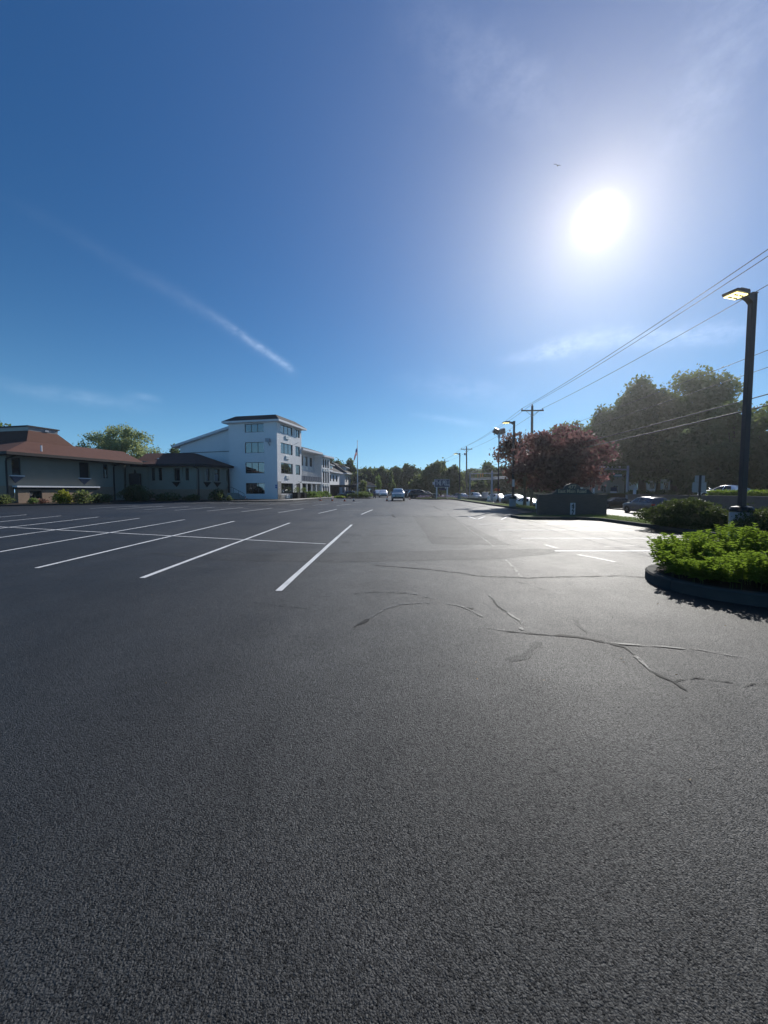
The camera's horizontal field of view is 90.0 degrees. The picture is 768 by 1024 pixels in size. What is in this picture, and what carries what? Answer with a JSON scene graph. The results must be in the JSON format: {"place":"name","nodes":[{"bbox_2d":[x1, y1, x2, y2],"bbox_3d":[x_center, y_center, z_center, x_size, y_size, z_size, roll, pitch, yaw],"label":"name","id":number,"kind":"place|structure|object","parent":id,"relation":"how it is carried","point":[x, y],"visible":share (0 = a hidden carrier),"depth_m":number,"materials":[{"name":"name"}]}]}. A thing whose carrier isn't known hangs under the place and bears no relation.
{"place":"outdoors","nodes":[
{"label":"outdoors","id":0,"kind":"place"},
{"bbox_2d":[0,425,233,502],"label":"brick building","id":1,"kind":"structure","parent":0,"point":[36,462],"depth_m":53.48,"materials":[{"name":"grey paint"}]},
{"bbox_2d":[11,457,19,474],"bbox_3d":[-42.873,-5.309,44.660,0.267,1.987,0.898,0,3,0],"label":"window","id":2,"kind":"structure","parent":1,"relation":"in","point":[15,461],"depth_m":44.69,"materials":[{"name":"black glass"}]},
{"bbox_2d":[29,491,40,498],"bbox_3d":[-42.128,-2.086,46.329,0.370,0.955,1.351,0,3,0],"label":"window","id":3,"kind":"structure","parent":1,"relation":"in","point":[33,494],"depth_m":46.41,"materials":[{"name":"black glass"}]},
{"bbox_2d":[129,469,140,498],"bbox_3d":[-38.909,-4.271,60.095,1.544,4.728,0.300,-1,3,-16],"label":"door","id":4,"kind":"structure","parent":1,"relation":"in","point":[134,478],"depth_m":59.90,"materials":[{"name":"wood"}]},
{"bbox_2d":[0,497,318,504],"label":"planting bed","id":5,"kind":"object","parent":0,"point":[113,501],"visible":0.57,"depth_m":51.22,"materials":[{"name":"soil"}]},
{"bbox_2d":[0,494,15,503],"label":"garden shrub","id":6,"kind":"object","parent":5,"relation":"on","point":[5,498],"visible":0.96,"depth_m":40.75,"materials":[{"name":"green plant"}]},
{"bbox_2d":[50,489,73,503],"bbox_3d":[-36.169,-1.736,43.181,2.104,1.785,2.125,-2,4,-31],"label":"garden shrub","id":7,"kind":"object","parent":5,"relation":"on","point":[64,497],"visible":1,"depth_m":42.91,"materials":[{"name":"green plant"}]},
{"bbox_2d":[71,489,94,502],"bbox_3d":[-34.812,-1.754,44.275,2.382,1.731,1.997,3,4,40],"label":"garden shrub","id":8,"kind":"object","parent":5,"relation":"on","point":[81,497],"visible":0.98,"depth_m":43.81,"materials":[{"name":"green plant"}]},
{"bbox_2d":[89,493,113,502],"bbox_3d":[-34.780,-1.710,47.060,3.672,1.302,2.993,1,4,23],"label":"garden shrub","id":9,"kind":"object","parent":5,"relation":"on","point":[100,498],"visible":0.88,"depth_m":46.38,"materials":[{"name":"green plant"}]},
{"bbox_2d":[72,422,163,458],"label":"leafy tree","id":10,"kind":"object","parent":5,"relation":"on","point":[126,443],"visible":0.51,"depth_m":81.52,"materials":[{"name":"green plant"}]},
{"bbox_2d":[115,484,155,500],"bbox_3d":[-33.846,-2.639,52.520,4.903,2.517,3.502,0,3,0],"label":"garden shrub","id":11,"kind":"object","parent":5,"relation":"on","point":[137,493],"visible":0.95,"depth_m":51.74,"materials":[{"name":"green plant"}]},
{"bbox_2d":[152,492,184,500],"bbox_3d":[-30.134,-2.152,53.410,4.615,1.475,3.409,3,4,38],"label":"garden shrub","id":12,"kind":"object","parent":5,"relation":"on","point":[164,497],"visible":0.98,"depth_m":52.68,"materials":[{"name":"green plant"}]},
{"bbox_2d":[182,493,199,500],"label":"garden shrub","id":13,"kind":"object","parent":5,"relation":"on","point":[190,497],"visible":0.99,"depth_m":53.11,"materials":[{"name":"green plant"}]},
{"bbox_2d":[208,488,225,500],"bbox_3d":[-23.846,-2.548,54.824,2.330,2.109,2.245,0,3,0],"label":"garden shrub","id":14,"kind":"object","parent":5,"relation":"on","point":[218,495],"visible":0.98,"depth_m":54.41,"materials":[{"name":"green plant"}]},
{"bbox_2d":[171,414,333,498],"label":"hotel","id":15,"kind":"structure","parent":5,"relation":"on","point":[267,456],"depth_m":65.63,"materials":[{"name":"grey paint"}]},
{"bbox_2d":[245,424,263,432],"bbox_3d":[-21.794,-14.107,64.610,3.475,1.408,0.886,0,3,0],"label":"window","id":16,"kind":"structure","parent":15,"relation":"in","point":[248,427],"depth_m":64.64,"materials":[{"name":"blue glass"}]},
{"bbox_2d":[245,442,263,452],"bbox_3d":[-21.794,-10.868,64.794,3.475,1.816,0.886,0,3,0],"label":"window","id":17,"kind":"structure","parent":15,"relation":"in","point":[250,447],"depth_m":64.82,"materials":[{"name":"blue glass"}]},
{"bbox_2d":[246,462,263,472],"bbox_3d":[-21.794,-7.467,64.986,3.475,1.841,0.886,0,3,0],"label":"window","id":18,"kind":"structure","parent":15,"relation":"in","point":[251,467],"depth_m":64.99,"materials":[{"name":"blue glass"}]},
{"bbox_2d":[246,483,264,493],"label":"window","id":19,"kind":"structure","parent":15,"relation":"in","point":[251,488],"depth_m":65.20,"materials":[{"name":"black glass"}]},
{"bbox_2d":[280,424,291,435],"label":"window","id":20,"kind":"structure","parent":15,"relation":"in","point":[283,429],"depth_m":66.81,"materials":[{"name":"blue glass"}]},
{"bbox_2d":[281,443,291,454],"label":"window","id":21,"kind":"structure","parent":15,"relation":"in","point":[285,448],"depth_m":67.24,"materials":[{"name":"blue glass"}]},
{"bbox_2d":[281,463,291,473],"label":"window","id":22,"kind":"structure","parent":15,"relation":"in","point":[286,468],"depth_m":67.32,"materials":[{"name":"black glass"}]},
{"bbox_2d":[281,483,292,493],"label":"window","id":23,"kind":"structure","parent":15,"relation":"in","point":[286,488],"depth_m":67.45,"materials":[{"name":"black glass"}]},
{"bbox_2d":[330,462,353,492],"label":"gabled inn","id":24,"kind":"structure","parent":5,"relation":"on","point":[340,475],"depth_m":125.55,"materials":[{"name":"white paint"}]},
{"bbox_2d":[340,457,356,490],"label":"leafy tree","id":25,"kind":"object","parent":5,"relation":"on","point":[351,466],"visible":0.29,"depth_m":134.37,"materials":[{"name":"green plant"}]},
{"bbox_2d":[14,492,679,507],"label":"ground","id":26,"kind":"structure","parent":0,"point":[535,496],"depth_m":77.02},
{"bbox_2d":[358,466,497,494],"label":"woods","id":27,"kind":"object","parent":26,"relation":"on","point":[463,478],"visible":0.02,"depth_m":156.75,"materials":[{"name":"green plant"}]},
{"bbox_2d":[441,464,467,495],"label":"leafy tree","id":28,"kind":"object","parent":26,"relation":"on","point":[451,473],"visible":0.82,"depth_m":96.72,"materials":[{"name":"green plant"}]},
{"bbox_2d":[465,480,487,493],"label":"leafy tree","id":29,"kind":"object","parent":26,"relation":"on","point":[477,486],"visible":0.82,"depth_m":101.70,"materials":[{"name":"green plant"}]},
{"bbox_2d":[475,460,494,491],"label":"leafy tree","id":30,"kind":"object","parent":26,"relation":"on","point":[488,470],"visible":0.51,"depth_m":110.12,"materials":[{"name":"green plant"}]},
{"bbox_2d":[490,465,515,491],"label":"leafy tree","id":31,"kind":"object","parent":26,"relation":"on","point":[504,485],"visible":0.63,"depth_m":106.17,"materials":[{"name":"green plant"}]},
{"bbox_2d":[521,404,543,505],"bbox_3d":[16.750,-6.132,43.716,2.500,12.203,0.376,0,3,2],"label":"utility pole","id":32,"kind":"object","parent":26,"relation":"on","point":[531,490],"visible":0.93,"depth_m":43.40,"materials":[{"name":"brown wood"}]},
{"bbox_2d":[444,249,767,459],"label":"overhead wire","id":33,"kind":"object","parent":32,"relation":"attached to","point":[654,325],"visible":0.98,"depth_m":19.76,"materials":[{"name":"black metal"}]},
{"bbox_2d":[459,256,767,451],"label":"overhead wire","id":34,"kind":"object","parent":32,"relation":"attached to","point":[658,327],"visible":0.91,"depth_m":21.32,"materials":[{"name":"black metal"}]},
{"bbox_2d":[462,285,766,454],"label":"overhead wire","id":35,"kind":"object","parent":32,"relation":"attached to","point":[639,357],"visible":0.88,"depth_m":24.77,"materials":[{"name":"black metal"}]},
{"bbox_2d":[471,394,767,469],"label":"overhead cable","id":36,"kind":"object","parent":32,"relation":"attached to","point":[669,420],"visible":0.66,"depth_m":20.57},
{"bbox_2d":[473,405,767,471],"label":"overhead cable","id":37,"kind":"object","parent":32,"relation":"attached to","point":[668,428],"visible":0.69,"depth_m":20.51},
{"bbox_2d":[557,367,767,436],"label":"overhead wire","id":38,"kind":"object","parent":32,"relation":"attached to","point":[681,396],"visible":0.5,"depth_m":19.99,"materials":[{"name":"black metal"}]},
{"bbox_2d":[573,350,767,423],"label":"overhead wire","id":39,"kind":"object","parent":32,"relation":"attached to","point":[678,384],"visible":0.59,"depth_m":20.32,"materials":[{"name":"black metal"}]},
{"bbox_2d":[548,419,584,448],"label":"leafy tree","id":40,"kind":"object","parent":26,"relation":"on","point":[575,429],"visible":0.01,"depth_m":82.93,"materials":[{"name":"green plant"}]},
{"bbox_2d":[591,466,628,498],"bbox_3d":[35.184,-4.098,59.755,6.033,6.220,0.536,0,3,-2],"label":"traffic signal","id":41,"kind":"object","parent":26,"relation":"on","point":[627,479],"visible":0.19,"depth_m":59.65,"materials":[{"name":"metal"}]},
{"bbox_2d":[505,458,765,491],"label":"woods","id":42,"kind":"object","parent":26,"relation":"on","point":[520,490],"depth_m":115.52,"materials":[{"name":"green plant"}]},
{"bbox_2d":[658,426,715,494],"bbox_3d":[43.374,-7.114,53.443,7.177,9.796,8.402,0,3,0],"label":"leafy tree","id":43,"kind":"object","parent":26,"relation":"on","point":[687,442],"visible":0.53,"depth_m":53.26,"materials":[{"name":"green plant"}]},
{"bbox_2d":[627,494,767,509],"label":"retaining wall","id":44,"kind":"structure","parent":26,"relation":"on","point":[729,501],"depth_m":33.47,"materials":[{"name":"concrete"}]},
{"bbox_2d":[680,439,754,493],"bbox_3d":[41.518,-5.449,47.862,8.021,7.080,6.856,-2,4,-35],"label":"leafy tree","id":45,"kind":"object","parent":26,"relation":"on","point":[710,463],"visible":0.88,"depth_m":46.45,"materials":[{"name":"green plant"}]},
{"bbox_2d":[706,489,737,495],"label":"wall top plants","id":46,"kind":"object","parent":26,"relation":"on","point":[720,492],"depth_m":34.45,"materials":[{"name":"green plant"}]},
{"bbox_2d":[697,485,752,494],"bbox_3d":[33.500,-1.878,37.559,2.260,1.525,4.850,0,3,-5],"label":"parked car","id":47,"kind":"object","parent":26,"relation":"on","point":[730,487],"visible":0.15,"depth_m":36.88,"materials":[{"name":"white paint"}]},
{"bbox_2d":[708,397,764,484],"bbox_3d":[45.771,-8.316,50.296,5.742,12.544,7.677,2,4,28],"label":"leafy tree","id":48,"kind":"object","parent":26,"relation":"on","point":[729,429],"visible":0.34,"depth_m":49.15,"materials":[{"name":"green plant"}]},
{"bbox_2d":[738,447,765,489],"bbox_3d":[49.209,-5.723,50.042,6.948,7.381,7.378,-3,4,-40],"label":"leafy tree","id":49,"kind":"object","parent":26,"relation":"on","point":[754,485],"visible":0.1,"depth_m":50.34,"materials":[{"name":"green plant"}]},
{"bbox_2d":[736,401,767,489],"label":"leafy tree","id":50,"kind":"object","parent":26,"relation":"on","point":[760,461],"visible":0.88,"depth_m":45.34,"materials":[{"name":"green plant"}]},
{"bbox_2d":[747,489,767,495],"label":"wall top plants","id":51,"kind":"object","parent":26,"relation":"on","point":[757,492],"depth_m":31.29,"materials":[{"name":"green plant"}]},
{"bbox_2d":[353,481,376,494],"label":"pavilion","id":52,"kind":"structure","parent":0,"point":[370,486],"depth_m":117.76,"materials":[{"name":"paint"}]},
{"bbox_2d":[0,494,767,1023],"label":"parking lot","id":53,"kind":"structure","parent":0,"point":[412,810],"depth_m":2.15,"materials":[{"name":"grey asphalt"}]},
{"bbox_2d":[0,497,333,505],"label":"building kerb","id":54,"kind":"structure","parent":53,"relation":"on","point":[151,502],"depth_m":46.78,"materials":[{"name":"concrete"}]},
{"bbox_2d":[0,501,609,590],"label":"parking lines","id":55,"kind":"object","parent":53,"relation":"on","point":[289,580],"visible":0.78,"depth_m":11.31,"materials":[{"name":"white paint"}]},
{"bbox_2d":[330,485,356,495],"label":"entrance canopy","id":56,"kind":"object","parent":53,"relation":"on","point":[334,490],"visible":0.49,"depth_m":93.98,"materials":[{"name":"white"}]},
{"bbox_2d":[339,497,371,498],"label":"hedge bed kerb","id":57,"kind":"structure","parent":53,"relation":"on","point":[357,498],"depth_m":73.66,"materials":[{"name":"concrete"}]},
{"label":"hedge bed soil","id":58,"kind":"structure","parent":57,"relation":"in","visible":0},
{"bbox_2d":[345,491,372,497],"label":"hedge","id":59,"kind":"object","parent":58,"relation":"on","point":[363,494],"visible":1,"depth_m":75.50,"materials":[{"name":"green plant"}]},
{"bbox_2d":[350,472,366,491],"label":"leafy tree","id":60,"kind":"object","parent":53,"relation":"on","point":[360,477],"visible":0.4,"depth_m":127.02,"materials":[{"name":"green plant"}]},
{"bbox_2d":[358,479,366,492],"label":"young tree","id":61,"kind":"object","parent":53,"relation":"on","point":[362,485],"visible":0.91,"depth_m":79.46,"materials":[{"name":"green plant"}]},
{"bbox_2d":[361,467,375,483],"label":"leafy tree","id":62,"kind":"object","parent":53,"relation":"on","point":[368,472],"visible":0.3,"depth_m":130.90,"materials":[{"name":"green plant"}]},
{"bbox_2d":[150,517,587,661],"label":"asphalt patches","id":63,"kind":"object","parent":53,"relation":"on","point":[453,531],"visible":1,"depth_m":9.71,"materials":[{"name":"grey asphalt"}]},
{"bbox_2d":[372,465,390,491],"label":"leafy tree","id":64,"kind":"object","parent":53,"relation":"on","point":[382,471],"visible":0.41,"depth_m":134.28,"materials":[{"name":"green plant"}]},
{"bbox_2d":[388,468,395,495],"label":"spruce tree","id":65,"kind":"object","parent":53,"relation":"on","point":[391,486],"visible":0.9,"depth_m":115.23,"materials":[{"name":"green plant"}]},
{"bbox_2d":[384,465,403,491],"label":"leafy tree","id":66,"kind":"object","parent":53,"relation":"on","point":[395,472],"visible":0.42,"depth_m":132.28,"materials":[{"name":"green plant"}]},
{"bbox_2d":[391,489,405,500],"bbox_3d":[2.178,-2.661,59.440,2.260,1.938,5.490,0,3,2],"label":"pickup truck","id":67,"kind":"object","parent":53,"relation":"on","point":[397,493],"visible":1,"depth_m":56.94,"materials":[{"name":"silver metal"}]},
{"bbox_2d":[396,463,421,489],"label":"leafy tree","id":68,"kind":"object","parent":53,"relation":"on","point":[407,475],"visible":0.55,"depth_m":126.45,"materials":[{"name":"green plant"}]},
{"bbox_2d":[408,472,424,490],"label":"leafy tree","id":69,"kind":"object","parent":53,"relation":"on","point":[414,485],"visible":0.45,"depth_m":103.12,"materials":[{"name":"green plant"}]},
{"bbox_2d":[407,489,432,498],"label":"parked car","id":70,"kind":"object","parent":53,"relation":"on","point":[412,494],"visible":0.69,"depth_m":72.50,"materials":[{"name":"black paint"}]},
{"bbox_2d":[254,505,767,781],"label":"asphalt cracks","id":71,"kind":"object","parent":53,"relation":"on","point":[367,620],"visible":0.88,"depth_m":4.60,"materials":[{"name":"black asphalt"}]},
{"bbox_2d":[368,521,741,669],"bbox_3d":[1.853,0.910,12.102,3.671,0.001,17.416,0,3,2],"label":"crack filler","id":72,"kind":"object","parent":53,"relation":"on","point":[521,628],"visible":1,"depth_m":4.81,"materials":[{"name":"grey asphalt"}]},
{"bbox_2d":[429,497,727,537],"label":"verge kerb","id":73,"kind":"structure","parent":53,"relation":"on","point":[676,529],"depth_m":20.33,"materials":[{"name":"concrete"}]},
{"bbox_2d":[645,564,767,607],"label":"island kerb","id":74,"kind":"structure","parent":53,"relation":"on","point":[730,595],"depth_m":5.69,"materials":[{"name":"concrete"}]},
{"bbox_2d":[645,566,767,596],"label":"island soil","id":75,"kind":"structure","parent":74,"relation":"in","point":[748,587],"depth_m":5.98,"materials":[{"name":"brown soil"}]},
{"bbox_2d":[646,521,767,589],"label":"island plants","id":76,"kind":"object","parent":75,"relation":"on","point":[701,555],"visible":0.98,"depth_m":6.36,"materials":[{"name":"green plant"}]},
{"bbox_2d":[0,0,767,492],"label":"sky","id":77,"kind":"structure","parent":0,"point":[347,222],"materials":[{"name":"blue"}]},
{"bbox_2d":[439,495,641,517],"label":"road","id":78,"kind":"structure","parent":0,"point":[616,512],"depth_m":40.60,"materials":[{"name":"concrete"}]},
{"bbox_2d":[469,473,497,494],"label":"traffic signal","id":79,"kind":"object","parent":78,"relation":"on","point":[470,478],"visible":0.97,"depth_m":99.57,"materials":[{"name":"metal"}]},
{"bbox_2d":[490,471,508,501],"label":"traffic signal","id":80,"kind":"object","parent":78,"relation":"on","point":[493,478],"visible":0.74,"depth_m":67.69,"materials":[{"name":"metal"}]},
{"bbox_2d":[501,494,522,503],"bbox_3d":[18.688,-1.574,54.002,2.260,1.867,4.790,-1,3,-20],"label":"road car","id":81,"kind":"object","parent":78,"relation":"on","point":[505,499],"visible":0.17,"depth_m":54.48,"materials":[{"name":"teal paint"}]},
{"bbox_2d":[516,497,536,506],"bbox_3d":[17.896,-1.012,47.014,2.260,1.525,4.850,-2,4,-30],"label":"road car","id":82,"kind":"object","parent":78,"relation":"on","point":[519,501],"visible":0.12,"depth_m":46.66,"materials":[{"name":"white paint"}]},
{"bbox_2d":[607,497,627,507],"bbox_3d":[30.914,-1.267,51.511,4.850,1.525,2.260,0,3,2],"label":"road car","id":83,"kind":"object","parent":78,"relation":"on","point":[615,501],"visible":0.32,"depth_m":50.64,"materials":[{"name":"black paint"}]},
{"bbox_2d":[623,496,666,512],"bbox_3d":[26.300,-0.702,38.617,2.260,1.867,4.790,0,3,-1],"label":"road car","id":84,"kind":"object","parent":78,"relation":"on","point":[638,502],"visible":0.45,"depth_m":37.94,"materials":[{"name":"blue paint"}]},
{"bbox_2d":[692,475,706,499],"bbox_3d":[17.628,-0.462,21.492,0.788,3.191,0.068,0,3,0],"label":"road sign","id":85,"kind":"object","parent":78,"relation":"on","point":[699,485],"visible":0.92,"depth_m":21.45,"materials":[{"name":"grey metal"}]},
{"bbox_2d":[439,496,727,532],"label":"grass verge","id":86,"kind":"object","parent":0,"point":[534,514],"depth_m":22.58,"materials":[{"name":"green plant"}]},
{"bbox_2d":[418,459,445,493],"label":"leafy tree","id":87,"kind":"object","parent":86,"relation":"on","point":[430,473],"visible":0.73,"depth_m":98.46,"materials":[{"name":"green plant"}]},
{"bbox_2d":[492,428,505,502],"bbox_3d":[13.178,-5.361,44.258,1.535,8.696,0.618,0,3,0],"label":"floodlight pole","id":88,"kind":"object","parent":86,"relation":"on","point":[496,431],"visible":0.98,"depth_m":44.02,"materials":[{"name":"grey metal"}]},
{"bbox_2d":[502,421,515,506],"bbox_3d":[11.305,-4.256,34.615,1.330,7.780,0.620,0,3,0],"label":"lamp post","id":89,"kind":"object","parent":86,"relation":"on","point":[512,500],"visible":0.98,"depth_m":34.52,"materials":[{"name":"metal"}]},
{"bbox_2d":[489,430,549,505],"bbox_3d":[13.505,-4.221,37.349,6.712,7.624,3.807,0,3,0],"label":"red maple","id":90,"kind":"object","parent":86,"relation":"on","point":[507,445],"visible":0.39,"depth_m":37.01,"materials":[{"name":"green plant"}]},
{"bbox_2d":[511,421,622,492],"bbox_3d":[15.262,-3.729,32.326,9.532,7.214,5.815,0,3,0],"label":"red maple","id":91,"kind":"object","parent":86,"relation":"on","point":[556,463],"visible":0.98,"depth_m":31.23,"materials":[{"name":"red plant"}]},
{"bbox_2d":[536,484,607,514],"bbox_3d":[11.390,-0.681,23.316,4.133,2.082,0.545,0,3,0],"label":"entrance sign","id":92,"kind":"object","parent":86,"relation":"on","point":[571,499],"visible":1,"depth_m":23.12,"materials":[{"name":"brick"}]},
{"bbox_2d":[632,497,730,529],"bbox_3d":[12.167,-0.023,15.567,4.154,1.435,3.145,0,3,0],"label":"juniper shrub","id":93,"kind":"object","parent":86,"relation":"on","point":[690,512],"visible":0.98,"depth_m":14.94,"materials":[{"name":"green plant"}]},
{"bbox_2d":[722,287,758,536],"bbox_3d":[11.079,-2.929,12.006,1.330,7.690,0.620,-1,3,-16],"label":"lamp post","id":94,"kind":"object","parent":86,"relation":"on","point":[748,296],"visible":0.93,"depth_m":12.01,"materials":[{"name":"metal"}]},
{"bbox_2d":[724,502,767,533],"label":"juniper shrub","id":95,"kind":"object","parent":86,"relation":"on","point":[759,517],"visible":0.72,"depth_m":11.71,"materials":[{"name":"green plant"}]},
{"bbox_2d":[629,478,670,491],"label":"white house","id":96,"kind":"structure","parent":0,"point":[651,486],"depth_m":87.48,"materials":[{"name":"metal"}]},
{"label":"far lawn","id":97,"kind":"structure","parent":0,"visible":0},
{"bbox_2d":[569,462,624,492],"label":"tan house","id":98,"kind":"structure","parent":97,"relation":"on","point":[618,483],"depth_m":73.33,"materials":[{"name":"grey paint"}]},
{"bbox_2d":[581,404,616,463],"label":"leafy tree","id":99,"kind":"object","parent":97,"relation":"on","point":[597,419],"visible":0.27,"depth_m":73.56,"materials":[{"name":"green plant"}]},
{"bbox_2d":[598,393,636,485],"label":"leafy tree","id":100,"kind":"object","parent":97,"relation":"on","point":[615,464],"visible":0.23,"depth_m":72.20,"materials":[{"name":"green plant"}]},
{"bbox_2d":[623,489,657,494],"bbox_3d":[39.817,-2.979,59.437,5.744,1.167,1.641,0,3,0],"label":"hedge","id":101,"kind":"object","parent":97,"relation":"on","point":[638,491],"visible":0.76,"depth_m":59.28,"materials":[{"name":"green plant"}]},
{"bbox_2d":[614,373,670,491],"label":"leafy tree","id":102,"kind":"object","parent":97,"relation":"on","point":[642,387],"visible":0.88,"depth_m":67.56,"materials":[{"name":"green plant"}]},
{"bbox_2d":[621,429,668,491],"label":"leafy tree","id":103,"kind":"object","parent":97,"relation":"on","point":[658,486],"visible":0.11,"depth_m":67.73,"materials":[{"name":"green plant"}]},
{"bbox_2d":[653,489,677,494],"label":"hedge","id":104,"kind":"object","parent":97,"relation":"on","point":[664,492],"visible":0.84,"depth_m":59.81,"materials":[{"name":"green plant"}]},
{"bbox_2d":[648,391,694,493],"bbox_3d":[49.786,-11.820,65.219,6.765,18.058,8.580,0,3,0],"label":"leafy tree","id":105,"kind":"object","parent":97,"relation":"on","point":[668,406],"visible":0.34,"depth_m":64.71,"materials":[{"name":"green plant"}]},
{"bbox_2d":[666,363,752,494],"bbox_3d":[51.832,-13.121,61.542,12.476,21.045,8.326,0,3,0],"label":"leafy tree","id":106,"kind":"object","parent":97,"relation":"on","point":[707,398],"visible":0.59,"depth_m":59.58,"materials":[{"name":"green plant"}]},
{"label":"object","id":107,"kind":"structure","parent":0,"visible":0},
{"bbox_2d":[433,479,449,497],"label":"hotel sign","id":108,"kind":"object","parent":107,"relation":"on","point":[445,483],"visible":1,"depth_m":69.67,"materials":[{"name":"white plastic"}]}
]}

